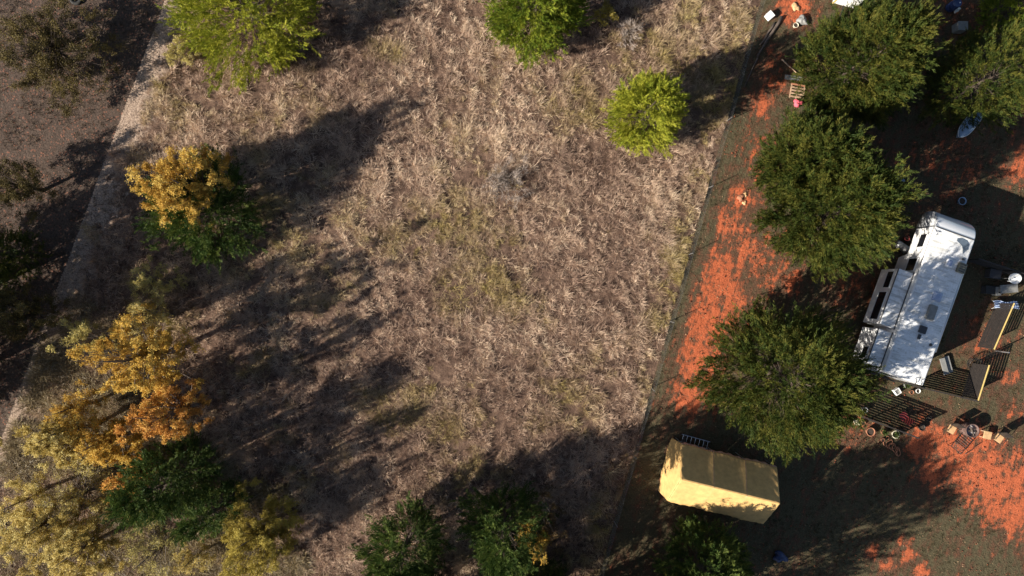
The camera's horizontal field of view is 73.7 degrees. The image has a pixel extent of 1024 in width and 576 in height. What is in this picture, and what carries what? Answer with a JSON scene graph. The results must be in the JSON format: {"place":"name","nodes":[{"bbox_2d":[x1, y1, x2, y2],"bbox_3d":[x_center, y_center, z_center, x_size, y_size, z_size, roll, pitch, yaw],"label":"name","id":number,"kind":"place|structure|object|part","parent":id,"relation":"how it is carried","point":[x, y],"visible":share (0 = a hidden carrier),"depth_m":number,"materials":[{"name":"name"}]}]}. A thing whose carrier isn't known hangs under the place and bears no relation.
{"place":"outdoors","nodes":[
{"label":"outdoors","id":0,"kind":"place"},
{"bbox_2d":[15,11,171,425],"bbox_3d":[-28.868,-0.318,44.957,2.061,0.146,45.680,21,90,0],"label":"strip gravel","id":1,"kind":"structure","parent":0,"point":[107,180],"depth_m":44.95,"materials":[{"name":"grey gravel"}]},
{"bbox_2d":[0,0,1023,575],"bbox_3d":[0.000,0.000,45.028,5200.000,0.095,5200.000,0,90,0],"label":"ground","id":2,"kind":"structure","parent":0,"point":[718,254],"depth_m":45.00,"materials":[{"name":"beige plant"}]},
{"bbox_2d":[0,276,15,310],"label":"cedar tree","id":3,"kind":"object","parent":2,"relation":"on","point":[4,286],"visible":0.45,"depth_m":43.92,"materials":[{"name":"green plant"}]},
{"bbox_2d":[0,222,51,289],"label":"cedar tree","id":4,"kind":"object","parent":2,"relation":"on","point":[9,269],"visible":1,"depth_m":43.24,"materials":[{"name":"green plant"}]},
{"bbox_2d":[0,157,59,225],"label":"deciduous tree","id":5,"kind":"object","parent":2,"relation":"on","point":[28,191],"visible":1,"depth_m":42.40,"materials":[{"name":"brown plant"}]},
{"bbox_2d":[0,471,61,522],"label":"deciduous tree","id":6,"kind":"object","parent":2,"relation":"on","point":[17,499],"visible":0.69,"depth_m":42.02,"materials":[{"name":"yellow plant"}]},
{"bbox_2d":[0,282,73,342],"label":"deciduous tree","id":7,"kind":"object","parent":2,"relation":"on","point":[29,309],"visible":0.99,"depth_m":42.33,"materials":[{"name":"green plant"}]},
{"bbox_2d":[0,405,99,472],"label":"deciduous tree","id":8,"kind":"object","parent":2,"relation":"on","point":[56,444],"visible":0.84,"depth_m":40.47,"materials":[{"name":"yellow plant"}]},
{"bbox_2d":[0,479,100,575],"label":"deciduous tree","id":9,"kind":"object","parent":2,"relation":"on","point":[40,531],"visible":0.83,"depth_m":41.12,"materials":[{"name":"yellow plant"}]},
{"bbox_2d":[0,0,128,117],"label":"deciduous tree","id":10,"kind":"object","parent":2,"relation":"on","point":[54,50],"visible":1,"depth_m":42.71,"materials":[{"name":"brown plant"}]},
{"bbox_2d":[29,459,113,540],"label":"deciduous tree","id":11,"kind":"object","parent":2,"relation":"on","point":[79,494],"visible":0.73,"depth_m":42.38,"materials":[{"name":"yellow plant"}]},
{"bbox_2d":[40,379,110,430],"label":"deciduous tree","id":12,"kind":"object","parent":2,"relation":"on","point":[78,407],"visible":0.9,"depth_m":42.02,"materials":[{"name":"yellow plant"}]},
{"bbox_2d":[70,0,82,4],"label":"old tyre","id":13,"kind":"object","parent":2,"relation":"on","point":[76,2],"visible":0.87,"depth_m":44.79,"materials":[{"name":"black rubber"}]},
{"bbox_2d":[0,0,159,419],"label":"soil weeds","id":14,"kind":"object","parent":2,"relation":"on","point":[49,113],"visible":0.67,"depth_m":44.96,"materials":[{"name":"brown plant"}]},
{"bbox_2d":[45,315,119,353],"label":"deciduous tree","id":15,"kind":"object","parent":2,"relation":"on","point":[83,328],"visible":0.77,"depth_m":40.34,"materials":[{"name":"yellow plant"}]},
{"bbox_2d":[41,510,129,575],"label":"deciduous tree","id":16,"kind":"object","parent":2,"relation":"on","point":[94,547],"visible":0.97,"depth_m":41.16,"materials":[{"name":"yellow plant"}]},
{"bbox_2d":[0,2,184,522],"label":"dirt path","id":17,"kind":"structure","parent":2,"relation":"on","point":[76,255],"depth_m":44.96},
{"bbox_2d":[65,413,145,467],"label":"deciduous tree","id":18,"kind":"object","parent":2,"relation":"on","point":[102,449],"visible":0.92,"depth_m":41.05,"materials":[{"name":"yellow plant"}]},
{"bbox_2d":[84,480,134,522],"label":"deciduous tree","id":19,"kind":"object","parent":2,"relation":"on","point":[104,506],"visible":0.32,"depth_m":42.02,"materials":[{"name":"yellow plant"}]},
{"bbox_2d":[99,451,161,503],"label":"deciduous tree","id":20,"kind":"object","parent":2,"relation":"on","point":[113,480],"visible":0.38,"depth_m":40.87,"materials":[{"name":"orange plant"}]},
{"bbox_2d":[65,302,205,398],"bbox_3d":[-21.906,4.100,39.790,5.263,10.586,6.524,-35,90,0],"label":"deciduous tree","id":21,"kind":"object","parent":2,"relation":"on","point":[147,355],"visible":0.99,"depth_m":39.64,"materials":[{"name":"yellow plant"}]},
{"bbox_2d":[123,295,175,341],"bbox_3d":[-22.348,1.999,42.095,3.322,5.965,3.023,17,90,0],"label":"bush","id":22,"kind":"object","parent":2,"relation":"on","point":[159,315],"visible":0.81,"depth_m":41.66,"materials":[{"name":"yellow plant"}]},
{"bbox_2d":[117,508,186,575],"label":"deciduous tree","id":23,"kind":"object","parent":2,"relation":"on","point":[159,544],"visible":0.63,"depth_m":41.62,"materials":[{"name":"yellow plant"}]},
{"bbox_2d":[126,253,189,313],"bbox_3d":[-22.585,-0.118,42.868,3.343,4.398,3.895,26,90,0],"label":"bush","id":24,"kind":"object","parent":2,"relation":"on","point":[162,285],"visible":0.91,"depth_m":42.68,"materials":[{"name":"green plant"}]},
{"bbox_2d":[0,290,315,575],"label":"thicket undergrowth","id":25,"kind":"object","parent":2,"relation":"on","point":[39,376],"visible":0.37,"depth_m":44.74,"materials":[{"name":"green plant"}]},
{"bbox_2d":[99,428,227,535],"bbox_3d":[-20.675,11.970,40.460,6.231,9.186,6.036,-25,90,0],"label":"cedar tree","id":26,"kind":"object","parent":2,"relation":"on","point":[119,500],"visible":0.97,"depth_m":39.94,"materials":[{"name":"green plant"}]},
{"bbox_2d":[112,378,215,447],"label":"deciduous tree","id":27,"kind":"object","parent":2,"relation":"on","point":[166,411],"visible":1,"depth_m":40.03,"materials":[{"name":"orange plant"}]},
{"bbox_2d":[123,144,236,231],"bbox_3d":[-19.470,-5.997,40.924,5.814,8.291,5.364,4,90,0],"label":"deciduous tree","id":28,"kind":"object","parent":2,"relation":"on","point":[170,168],"visible":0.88,"depth_m":39.26,"materials":[{"name":"yellow plant"}]},
{"bbox_2d":[162,35,202,66],"bbox_3d":[-21.320,-15.239,44.047,2.123,2.065,2.534,41,90,0],"label":"bush","id":29,"kind":"object","parent":2,"relation":"on","point":[178,53],"visible":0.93,"depth_m":44.08,"materials":[{"name":"yellow plant"}]},
{"bbox_2d":[171,537,215,575],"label":"bush","id":30,"kind":"object","parent":2,"relation":"on","point":[190,561],"visible":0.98,"depth_m":43.10,"materials":[{"name":"yellow plant"}]},
{"bbox_2d":[130,143,270,274],"bbox_3d":[-19.570,-4.651,41.754,8.206,6.598,8.518,-32,90,0],"label":"deciduous tree","id":31,"kind":"object","parent":2,"relation":"on","point":[207,251],"visible":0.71,"depth_m":42.00,"materials":[{"name":"green plant"}]},
{"bbox_2d":[164,476,253,551],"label":"cedar tree","id":32,"kind":"object","parent":2,"relation":"on","point":[205,522],"visible":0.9,"depth_m":40.80,"materials":[{"name":"green plant"}]},
{"bbox_2d":[155,0,325,95],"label":"deciduous tree","id":33,"kind":"object","parent":2,"relation":"on","point":[249,9],"visible":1,"depth_m":41.74,"materials":[{"name":"green plant"}]},
{"bbox_2d":[216,477,304,575],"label":"deciduous tree","id":34,"kind":"object","parent":2,"relation":"on","point":[260,538],"visible":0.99,"depth_m":41.83,"materials":[{"name":"yellow plant"}]},
{"bbox_2d":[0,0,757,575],"bbox_3d":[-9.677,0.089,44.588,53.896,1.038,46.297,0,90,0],"label":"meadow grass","id":35,"kind":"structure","parent":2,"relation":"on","point":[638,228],"depth_m":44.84,"materials":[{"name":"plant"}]},
{"bbox_2d":[348,491,456,575],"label":"cedar tree","id":36,"kind":"object","parent":2,"relation":"on","point":[390,529],"visible":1,"depth_m":41.33,"materials":[{"name":"green plant"}]},
{"bbox_2d":[394,554,443,575],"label":"cedar tree","id":37,"kind":"object","parent":2,"relation":"on","point":[417,562],"visible":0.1,"depth_m":42.51,"materials":[{"name":"green plant"}]},
{"bbox_2d":[450,478,558,575],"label":"cedar tree","id":38,"kind":"object","parent":2,"relation":"on","point":[491,559],"visible":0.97,"depth_m":40.19,"materials":[{"name":"green plant"}]},
{"bbox_2d":[482,153,531,210],"bbox_3d":[-0.141,-6.870,44.146,3.826,2.029,4.036,-18,90,0],"label":"shrub","id":39,"kind":"object","parent":2,"relation":"on","point":[499,178],"visible":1,"depth_m":44.42,"materials":[{"name":"grey plant"}]},
{"bbox_2d":[514,519,551,565],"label":"sapling","id":40,"kind":"object","parent":2,"relation":"on","point":[541,539],"visible":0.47,"depth_m":41.04,"materials":[{"name":"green plant"}]},
{"bbox_2d":[479,0,595,69],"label":"deciduous tree","id":41,"kind":"object","parent":2,"relation":"on","point":[558,14],"visible":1,"depth_m":41.95,"materials":[{"name":"green plant"}]},
{"bbox_2d":[503,554,585,575],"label":"cedar tree","id":42,"kind":"object","parent":2,"relation":"on","point":[551,572],"visible":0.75,"depth_m":42.07,"materials":[{"name":"green plant"}]},
{"bbox_2d":[528,482,568,539],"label":"sapling","id":43,"kind":"object","parent":2,"relation":"on","point":[543,495],"visible":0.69,"depth_m":42.37,"materials":[{"name":"brown plant"}]},
{"bbox_2d":[592,0,618,26],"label":"bush","id":44,"kind":"object","parent":2,"relation":"on","point":[608,13],"visible":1,"depth_m":43.59,"materials":[{"name":"green plant"}]},
{"bbox_2d":[617,15,643,50],"bbox_3d":[7.659,-16.678,44.399,2.286,1.420,2.563,-22,90,0],"label":"shrub","id":45,"kind":"object","parent":2,"relation":"on","point":[626,30],"visible":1,"depth_m":44.44,"materials":[{"name":"grey plant"}]},
{"bbox_2d":[599,66,692,158],"bbox_3d":[8.308,-10.965,41.070,5.634,7.969,5.596,21,90,0],"label":"cedar tree","id":46,"kind":"object","parent":2,"relation":"on","point":[659,90],"visible":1,"depth_m":40.95,"materials":[{"name":"green plant"}]},
{"bbox_2d":[600,0,763,574],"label":"wire fence","id":47,"kind":"object","parent":2,"relation":"on","point":[684,279],"visible":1,"depth_m":44.30,"materials":[{"name":"metal"}]},
{"bbox_2d":[680,434,709,448],"bbox_3d":[11.999,10.069,44.858,1.913,0.285,0.620,15,90,0],"label":"aluminium ladder","id":48,"kind":"object","parent":2,"relation":"on","point":[686,435],"visible":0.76,"depth_m":44.74,"materials":[{"name":"silver metal"}]},
{"bbox_2d":[648,510,755,575],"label":"cedar tree","id":49,"kind":"object","parent":2,"relation":"on","point":[727,554],"visible":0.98,"depth_m":41.70,"materials":[{"name":"green plant"}]},
{"bbox_2d":[659,437,779,523],"bbox_3d":[13.117,12.335,43.239,6.560,3.521,3.944,14,90,0],"label":"canopy carport","id":50,"kind":"object","parent":2,"relation":"on","point":[729,484],"visible":1,"depth_m":42.42,"materials":[{"name":"beige fabric"}]},
{"bbox_2d":[737,194,743,201],"bbox_3d":[15.046,-5.956,44.924,0.430,0.153,0.606,27,90,0],"label":"rubbish heap","id":51,"kind":"object","parent":2,"relation":"on","point":[740,198],"visible":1,"depth_m":44.88,"materials":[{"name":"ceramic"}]},
{"bbox_2d":[744,56,758,86],"bbox_3d":[15.797,-14.323,44.938,0.136,0.117,2.344,23,90,0],"label":"fallen log","id":52,"kind":"object","parent":2,"relation":"on","point":[751,70],"visible":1,"depth_m":44.91,"materials":[{"name":"brown wood"}]},
{"bbox_2d":[759,22,775,45],"bbox_3d":[16.805,-16.689,44.901,0.186,0.191,1.736,33,90,0],"label":"fallen log","id":53,"kind":"object","parent":2,"relation":"on","point":[768,32],"visible":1,"depth_m":44.85,"materials":[{"name":"brown wood"}]},
{"bbox_2d":[764,10,774,20],"bbox_3d":[16.892,-17.854,44.799,0.440,0.398,0.460,-40,90,0],"label":"storage box","id":54,"kind":"object","parent":2,"relation":"on","point":[769,15],"visible":1,"depth_m":44.60,"materials":[{"name":"white paint"}]},
{"bbox_2d":[757,16,782,56],"bbox_3d":[16.948,-16.525,44.879,0.258,0.254,3.042,32,90,0],"label":"fallen log","id":55,"kind":"object","parent":2,"relation":"on","point":[779,21],"visible":1,"depth_m":44.81,"materials":[{"name":"wood"}]},
{"bbox_2d":[773,550,787,562],"bbox_3d":[17.651,17.666,44.737,1.016,0.525,0.748,18,90,0],"label":"blue sack","id":56,"kind":"object","parent":2,"relation":"on","point":[779,556],"visible":1,"depth_m":44.61,"materials":[{"name":"plastic"}]},
{"bbox_2d":[682,294,892,468],"bbox_3d":[15.726,5.461,39.025,10.492,12.098,10.214,8,90,0],"label":"cedar tree","id":57,"kind":"object","parent":2,"relation":"on","point":[823,404],"visible":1,"depth_m":38.11,"materials":[{"name":"green plant"}]},
{"bbox_2d":[785,75,801,79],"bbox_3d":[18.563,-13.839,44.938,1.200,0.086,0.323,6,90,0],"label":"corrugated sheet","id":58,"kind":"object","parent":2,"relation":"on","point":[788,77],"visible":0.62,"depth_m":44.94,"materials":[{"name":"metal"}]},
{"bbox_2d":[792,2,799,10],"bbox_3d":[18.674,-18.471,44.930,0.460,0.139,0.642,-32,90,0],"label":"straw clump","id":59,"kind":"object","parent":2,"relation":"on","point":[795,7],"visible":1,"depth_m":44.90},
{"bbox_2d":[789,83,804,98],"bbox_3d":[18.773,-12.952,44.931,0.950,0.135,0.950,10,90,0],"label":"wood pallet","id":60,"kind":"object","parent":2,"relation":"on","point":[796,96],"visible":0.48,"depth_m":44.86,"materials":[{"name":"wood"}]},
{"bbox_2d":[793,99,803,106],"bbox_3d":[18.791,-12.191,44.840,0.620,0.320,0.596,-35,90,0],"label":"cloth bag","id":61,"kind":"object","parent":2,"relation":"on","point":[795,101],"visible":0.76,"depth_m":44.76,"materials":[{"name":"pink fabric"}]},
{"bbox_2d":[796,14,807,24],"bbox_3d":[19.107,-17.540,44.815,0.798,0.370,0.634,44,90,0],"label":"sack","id":62,"kind":"object","parent":2,"relation":"on","point":[801,19],"visible":0.97,"depth_m":44.73,"materials":[{"name":"plastic"}]},
{"bbox_2d":[748,102,883,225],"bbox_3d":[18.329,-7.350,40.969,7.473,8.165,7.698,-42,90,0],"label":"cedar tree","id":63,"kind":"object","parent":2,"relation":"on","point":[807,135],"visible":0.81,"depth_m":39.93,"materials":[{"name":"green plant"}]},
{"bbox_2d":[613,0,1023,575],"bbox_3d":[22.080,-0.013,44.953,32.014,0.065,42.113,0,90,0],"label":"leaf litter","id":64,"kind":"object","parent":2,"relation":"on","point":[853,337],"visible":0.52,"depth_m":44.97,"materials":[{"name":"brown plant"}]},
{"bbox_2d":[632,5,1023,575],"bbox_3d":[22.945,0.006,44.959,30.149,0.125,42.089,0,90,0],"label":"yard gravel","id":65,"kind":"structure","parent":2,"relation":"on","point":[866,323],"depth_m":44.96,"materials":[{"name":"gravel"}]},
{"bbox_2d":[751,144,932,283],"bbox_3d":[19.527,-4.302,40.013,9.209,10.080,8.958,-25,90,0],"label":"cedar tree","id":66,"kind":"object","parent":2,"relation":"on","point":[871,221],"visible":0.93,"depth_m":38.70,"materials":[{"name":"green plant"}]},
{"bbox_2d":[832,0,862,14],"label":"box trailer","id":67,"kind":"object","parent":2,"relation":"on","point":[843,2],"visible":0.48,"depth_m":44.19,"materials":[{"name":"white paint"}]},
{"bbox_2d":[784,0,952,131],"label":"cedar tree","id":68,"kind":"object","parent":2,"relation":"on","point":[902,31],"visible":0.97,"depth_m":39.98,"materials":[{"name":"green plant"}]},
{"bbox_2d":[865,427,875,435],"bbox_3d":[23.488,9.421,44.830,0.594,0.340,0.594,0,90,0],"label":"flower pot","id":69,"kind":"object","parent":2,"relation":"on","point":[870,431],"visible":1,"depth_m":44.72,"materials":[{"name":"ceramic"}]},
{"bbox_2d":[880,429,888,436],"bbox_3d":[24.380,9.502,44.743,0.564,0.515,0.562,-45,90,0],"label":"flower pot","id":70,"kind":"object","parent":2,"relation":"on","point":[884,432],"visible":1,"depth_m":44.73,"materials":[{"name":"ceramic"}]},
{"bbox_2d":[858,415,919,438],"bbox_3d":[23.465,8.647,44.110,5.000,1.780,0.100,21,90,0],"label":"slat fence","id":71,"kind":"object","parent":2,"relation":"on","point":[891,427],"visible":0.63,"depth_m":43.22,"materials":[{"name":"wood"}]},
{"bbox_2d":[883,436,900,456],"bbox_3d":[24.986,10.461,44.901,0.660,0.189,1.488,-40,90,0],"label":"garden hose","id":72,"kind":"object","parent":2,"relation":"on","point":[892,448],"visible":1,"depth_m":44.88,"materials":[{"name":"rubber"}]},
{"bbox_2d":[891,429,902,438],"bbox_3d":[25.232,9.554,44.715,0.572,0.569,0.696,37,90,0],"label":"flower pot","id":73,"kind":"object","parent":2,"relation":"on","point":[895,434],"visible":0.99,"depth_m":44.73,"materials":[{"name":"white ceramic"}]},
{"bbox_2d":[892,387,901,395],"bbox_3d":[25.270,6.789,44.850,0.380,0.300,0.380,-32,90,0],"label":"square planter","id":74,"kind":"object","parent":2,"relation":"on","point":[898,391],"visible":1,"depth_m":44.75,"materials":[{"name":"white paint"}]},
{"bbox_2d":[895,240,909,252],"bbox_3d":[25.513,-2.730,44.730,0.820,0.550,0.544,35,90,0],"label":"rubbish bin","id":75,"kind":"object","parent":2,"relation":"on","point":[902,246],"visible":0.94,"depth_m":44.53,"materials":[{"name":"metal"}]},
{"bbox_2d":[897,409,915,425],"bbox_3d":[25.638,8.447,44.518,0.552,0.968,0.774,-30,90,0],"label":"folding chair","id":76,"kind":"object","parent":2,"relation":"on","point":[903,415],"visible":1,"depth_m":44.58,"materials":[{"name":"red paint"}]},
{"bbox_2d":[903,235,909,240],"bbox_3d":[25.863,-3.264,44.820,0.352,0.360,0.352,0,90,0],"label":"bucket","id":77,"kind":"object","parent":2,"relation":"on","point":[907,238],"visible":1,"depth_m":44.71,"materials":[{"name":"red paint"}]},
{"bbox_2d":[903,382,910,388],"bbox_3d":[25.920,6.354,44.725,0.547,0.549,0.536,0,90,0],"label":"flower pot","id":78,"kind":"object","parent":2,"relation":"on","point":[906,386],"visible":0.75,"depth_m":44.70,"materials":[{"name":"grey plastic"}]},
{"bbox_2d":[852,211,975,386],"bbox_3d":[25.160,0.480,43.120,3.750,3.761,10.823,20,90,0],"label":"travel trailer","id":79,"kind":"object","parent":2,"relation":"on","point":[913,298],"visible":0.96,"depth_m":41.49,"materials":[{"name":"silver metal"}]},
{"bbox_3d":[24.901,-1.466,42.550,0.050,0.980,0.880,20,90,0],"label":"window","id":80,"kind":"part","parent":79,"relation":"part of","materials":[{"name":"black glass"}]},
{"bbox_3d":[25.429,-2.947,42.325,0.050,0.730,0.930,20,90,0],"label":"window","id":81,"kind":"part","parent":79,"relation":"part of","materials":[{"name":"black glass"}]},
{"bbox_2d":[917,424,925,430],"bbox_3d":[26.862,9.136,44.850,0.440,0.300,0.440,0,90,0],"label":"flower pot","id":82,"kind":"object","parent":2,"relation":"on","point":[921,427],"visible":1,"depth_m":44.76,"materials":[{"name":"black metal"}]},
{"bbox_2d":[911,385,977,401],"bbox_3d":[27.884,6.786,44.185,3.613,1.630,0.100,13,90,0],"label":"slat fence","id":83,"kind":"object","parent":2,"relation":"on","point":[946,393],"visible":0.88,"depth_m":43.37,"materials":[{"name":"wood"}]},
{"bbox_2d":[939,356,952,374],"bbox_3d":[28.432,5.065,44.795,0.740,0.440,1.100,-15,90,0],"label":"entry step","id":84,"kind":"object","parent":2,"relation":"on","point":[946,365],"visible":1,"depth_m":44.58,"materials":[{"name":"grey metal"}]},
{"bbox_2d":[942,423,964,434],"bbox_3d":[28.740,9.148,44.434,0.619,1.136,0.728,30,90,0],"label":"yard chair","id":85,"kind":"object","parent":2,"relation":"on","point":[951,429],"visible":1,"depth_m":44.53,"materials":[{"name":"beige wood"}]},
{"bbox_2d":[945,0,961,11],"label":"plastic barrel","id":86,"kind":"object","parent":2,"relation":"on","point":[953,5],"visible":1,"depth_m":44.29,"materials":[{"name":"blue plastic"}]},
{"bbox_2d":[952,21,967,33],"bbox_3d":[29.279,-17.028,44.649,0.660,0.698,0.590,0,90,0],"label":"storage box","id":87,"kind":"object","parent":2,"relation":"on","point":[958,27],"visible":0.88,"depth_m":44.35,"materials":[{"name":"grey plastic"}]},
{"bbox_2d":[948,432,972,453],"bbox_3d":[29.427,10.130,44.809,0.882,0.386,1.302,40,90,0],"label":"grill rack","id":88,"kind":"object","parent":2,"relation":"on","point":[953,447],"visible":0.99,"depth_m":44.63,"materials":[{"name":"black metal"}]},
{"bbox_2d":[957,197,966,204],"bbox_3d":[29.502,-5.699,44.850,0.528,0.300,0.528,0,90,0],"label":"tub","id":89,"kind":"object","parent":2,"relation":"on","point":[962,201],"visible":1,"depth_m":44.76,"materials":[{"name":"blue plastic"}]},
{"bbox_2d":[956,112,981,137],"bbox_3d":[29.973,-10.787,44.758,0.886,0.455,2.402,40,90,0],"label":"boat","id":90,"kind":"object","parent":2,"relation":"on","point":[965,132],"visible":0.43,"depth_m":44.58,"materials":[{"name":"blue plastic"}]},
{"bbox_2d":[959,422,979,437],"bbox_3d":[29.835,9.241,44.590,0.900,0.780,0.900,0,90,0],"label":"fire drum","id":91,"kind":"object","parent":2,"relation":"on","point":[971,430],"visible":0.98,"depth_m":44.38,"materials":[{"name":"metal"}]},
{"bbox_2d":[916,15,1023,135],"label":"cedar tree","id":92,"kind":"object","parent":2,"relation":"on","point":[1013,91],"visible":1,"depth_m":41.53,"materials":[{"name":"green plant"}]},
{"bbox_2d":[962,363,989,400],"bbox_3d":[29.997,6.032,44.185,0.100,1.630,2.364,17,90,0],"label":"slat fence","id":93,"kind":"object","parent":2,"relation":"on","point":[971,376],"visible":0.98,"depth_m":44.10,"materials":[{"name":"yellow wood"}]},
{"bbox_2d":[979,430,991,439],"bbox_3d":[31.053,9.613,44.778,0.520,0.446,0.500,12,90,0],"label":"wooden stool","id":94,"kind":"object","parent":2,"relation":"on","point":[987,434],"visible":1,"depth_m":44.55,"materials":[{"name":"beige wood"}]},
{"bbox_2d":[967,349,1009,369],"bbox_3d":[30.881,4.642,44.375,2.282,1.250,0.802,-27,90,0],"label":"wire roll","id":95,"kind":"object","parent":2,"relation":"on","point":[997,351],"visible":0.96,"depth_m":44.54,"materials":[{"name":"black metal"}]},
{"bbox_2d":[981,285,995,294],"bbox_3d":[31.206,0.125,44.749,0.640,0.498,0.540,6,90,0],"label":"storage box","id":96,"kind":"object","parent":2,"relation":"on","point":[986,289],"visible":1,"depth_m":44.50,"materials":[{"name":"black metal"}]},
{"bbox_2d":[984,269,1001,278],"bbox_3d":[31.504,-0.917,44.724,0.740,0.548,0.590,10,90,0],"label":"storage box","id":97,"kind":"object","parent":2,"relation":"on","point":[993,273],"visible":1,"depth_m":44.45,"materials":[{"name":"grey plastic"}]},
{"bbox_2d":[967,258,1023,279],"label":"slat fence","id":98,"kind":"object","parent":2,"relation":"on","point":[991,265],"visible":0.69,"depth_m":44.02,"materials":[{"name":"grey wood"}]},
{"bbox_2d":[977,303,1014,349],"bbox_3d":[31.298,2.434,44.185,0.100,1.630,3.212,24,90,0],"label":"slat fence","id":99,"kind":"object","parent":2,"relation":"on","point":[1000,316],"visible":0.95,"depth_m":44.10,"materials":[{"name":"yellow wood"}]},
{"bbox_2d":[991,287,1000,295],"bbox_3d":[31.706,0.209,44.749,0.340,0.498,0.590,-5,90,0],"label":"storage box","id":100,"kind":"object","parent":2,"relation":"on","point":[997,291],"visible":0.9,"depth_m":44.50,"materials":[{"name":"grey plastic"}]},
{"bbox_2d":[974,0,1023,42],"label":"cedar tree","id":101,"kind":"object","parent":2,"relation":"on","point":[1012,5],"visible":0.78,"depth_m":43.55,"materials":[{"name":"green plant"}]},
{"bbox_2d":[991,431,1013,443],"bbox_3d":[31.838,9.737,44.434,0.619,1.136,0.728,35,90,0],"label":"yard chair","id":102,"kind":"object","parent":2,"relation":"on","point":[998,438],"visible":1,"depth_m":44.50,"materials":[{"name":"beige wood"}]},
{"bbox_2d":[999,284,1017,293],"bbox_3d":[32.255,0.042,44.639,1.150,0.719,0.550,-5,90,0],"label":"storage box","id":103,"kind":"object","parent":2,"relation":"on","point":[1010,288],"visible":0.94,"depth_m":44.28,"materials":[{"name":"grey plastic"}]},
{"bbox_2d":[1001,273,1021,283],"bbox_3d":[32.006,-0.556,44.110,0.669,1.780,0.770,34,90,0],"label":"satellite dish","id":104,"kind":"object","parent":2,"relation":"on","point":[1014,278],"visible":0.97,"depth_m":43.52,"materials":[{"name":"white paint"}]},
{"bbox_3d":[32.149,1.121,44.845,1.200,0.316,0.546,3,90,0],"label":"drying rack","id":105,"kind":"object","parent":2,"relation":"on","visible":0},
{"bbox_2d":[993,300,1019,308],"bbox_3d":[32.249,1.121,44.547,1.510,0.368,0.590,3,90,0],"label":"draped cloth","id":106,"kind":"object","parent":105,"relation":"on","point":[997,304],"visible":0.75,"depth_m":44.55,"materials":[{"name":"fabric"}]}
]}

